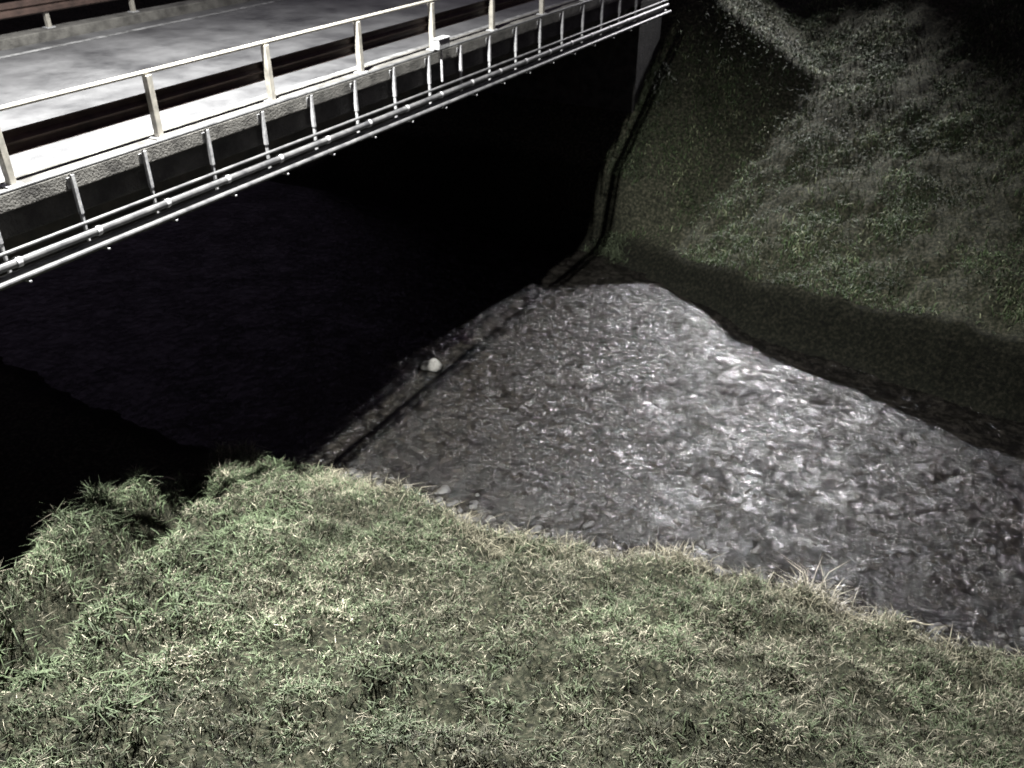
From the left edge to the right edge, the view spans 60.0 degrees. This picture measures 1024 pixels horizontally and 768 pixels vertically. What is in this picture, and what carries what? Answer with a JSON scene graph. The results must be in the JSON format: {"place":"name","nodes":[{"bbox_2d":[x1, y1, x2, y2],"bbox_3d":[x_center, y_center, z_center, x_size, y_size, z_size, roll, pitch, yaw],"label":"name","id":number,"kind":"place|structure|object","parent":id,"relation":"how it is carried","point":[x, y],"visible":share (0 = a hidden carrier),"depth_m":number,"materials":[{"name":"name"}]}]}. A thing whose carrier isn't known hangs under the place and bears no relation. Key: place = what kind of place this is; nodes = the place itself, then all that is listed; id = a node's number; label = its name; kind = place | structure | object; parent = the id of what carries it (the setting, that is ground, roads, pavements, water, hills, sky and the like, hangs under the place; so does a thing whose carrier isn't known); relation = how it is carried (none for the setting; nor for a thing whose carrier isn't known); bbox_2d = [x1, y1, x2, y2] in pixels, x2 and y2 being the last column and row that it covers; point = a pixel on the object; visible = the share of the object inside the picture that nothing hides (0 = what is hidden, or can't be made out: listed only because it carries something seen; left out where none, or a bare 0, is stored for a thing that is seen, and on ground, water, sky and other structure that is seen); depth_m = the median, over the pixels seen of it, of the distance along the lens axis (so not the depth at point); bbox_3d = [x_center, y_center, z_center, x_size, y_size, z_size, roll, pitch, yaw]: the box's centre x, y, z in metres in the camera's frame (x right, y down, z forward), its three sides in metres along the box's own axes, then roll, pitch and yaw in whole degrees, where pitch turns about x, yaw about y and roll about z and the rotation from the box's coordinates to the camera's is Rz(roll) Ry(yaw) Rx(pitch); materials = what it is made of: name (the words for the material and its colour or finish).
{"place":"outdoors","nodes":[
{"label":"outdoors","id":0,"kind":"place"},
{"bbox_2d":[0,0,565,176],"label":"road","id":1,"kind":"structure","parent":0,"point":[37,73],"depth_m":15.84,"materials":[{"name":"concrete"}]},
{"bbox_2d":[0,0,570,180],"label":"road markings","id":2,"kind":"object","parent":1,"relation":"on","point":[166,126],"visible":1,"depth_m":14.56,"materials":[{"name":"paint"}]},
{"bbox_2d":[0,0,1023,767],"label":"ground","id":3,"kind":"structure","parent":0,"point":[520,166],"depth_m":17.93,"materials":[{"name":"green plant"}]},
{"bbox_2d":[0,445,328,752],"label":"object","id":4,"kind":"object","parent":3,"relation":"on","point":[204,583],"visible":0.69,"depth_m":10.48,"materials":[{"name":"green plant"}]},
{"bbox_2d":[0,0,662,275],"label":"road bridge","id":5,"kind":"structure","parent":3,"relation":"on","point":[609,73],"depth_m":14.10,"materials":[{"name":"concrete"}]},
{"bbox_2d":[0,0,139,28],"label":"guard rail","id":6,"kind":"object","parent":5,"relation":"on","point":[14,9],"visible":1,"depth_m":16.78,"materials":[{"name":"metal"}]},
{"bbox_2d":[0,0,586,188],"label":"guard rail","id":7,"kind":"object","parent":5,"relation":"on","point":[151,101],"visible":0.9,"depth_m":11.56,"materials":[{"name":"metal"}]},
{"bbox_2d":[0,0,670,290],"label":"utility pipes","id":8,"kind":"object","parent":5,"relation":"attached to","point":[30,271],"visible":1,"depth_m":12.15,"materials":[{"name":"metal"}]},
{"bbox_2d":[431,35,450,81],"bbox_3d":[-1.204,-5.575,15.225,0.160,0.720,0.360,17,36,25],"label":"junction box","id":9,"kind":"object","parent":5,"relation":"attached to","point":[440,43],"visible":1,"depth_m":15.04,"materials":[{"name":"white metal"}]},
{"bbox_2d":[19,476,1022,766],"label":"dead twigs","id":10,"kind":"object","parent":3,"relation":"on","point":[531,624],"visible":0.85,"depth_m":10.63,"materials":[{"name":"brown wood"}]},
{"bbox_2d":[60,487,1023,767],"bbox_3d":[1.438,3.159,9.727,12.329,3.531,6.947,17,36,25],"label":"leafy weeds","id":11,"kind":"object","parent":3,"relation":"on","point":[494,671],"visible":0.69,"depth_m":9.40,"materials":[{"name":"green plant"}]},
{"bbox_2d":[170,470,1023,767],"bbox_3d":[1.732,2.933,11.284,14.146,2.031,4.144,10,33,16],"label":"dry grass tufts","id":12,"kind":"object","parent":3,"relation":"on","point":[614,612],"visible":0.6,"depth_m":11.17,"materials":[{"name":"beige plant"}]},
{"bbox_2d":[583,52,682,264],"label":"abutment weeds","id":13,"kind":"object","parent":3,"relation":"on","point":[656,88],"visible":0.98,"depth_m":24.11,"materials":[{"name":"green plant"}]},
{"bbox_2d":[287,460,1022,680],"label":"dry reeds","id":14,"kind":"object","parent":3,"relation":"on","point":[680,556],"visible":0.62,"depth_m":13.18,"materials":[{"name":"beige plant"}]},
{"bbox_2d":[339,467,1023,652],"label":"bank rocks","id":15,"kind":"object","parent":3,"relation":"on","point":[443,489],"visible":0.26,"depth_m":14.51,"materials":[{"name":"grey stone"}]},
{"bbox_2d":[610,0,1023,337],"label":"grass","id":16,"kind":"structure","parent":3,"relation":"on","point":[917,129],"depth_m":22.56,"materials":[{"name":"green plant"}]},
{"bbox_2d":[781,556,879,619],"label":"dry reeds","id":17,"kind":"object","parent":3,"relation":"on","point":[829,600],"visible":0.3,"depth_m":12.59,"materials":[{"name":"beige plant"}]},
{"bbox_2d":[0,180,1023,660],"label":"river water","id":18,"kind":"structure","parent":0,"point":[566,390],"depth_m":18.27,"materials":[{"name":"grey liquid"}]},
{"bbox_2d":[418,358,442,371],"bbox_3d":[-1.749,-0.381,19.226,0.491,0.332,0.499,-18,36,-27],"label":"pale stone","id":19,"kind":"object","parent":18,"relation":"in","point":[433,365],"visible":0.99,"depth_m":19.11,"materials":[{"name":"white stone"}]}
]}

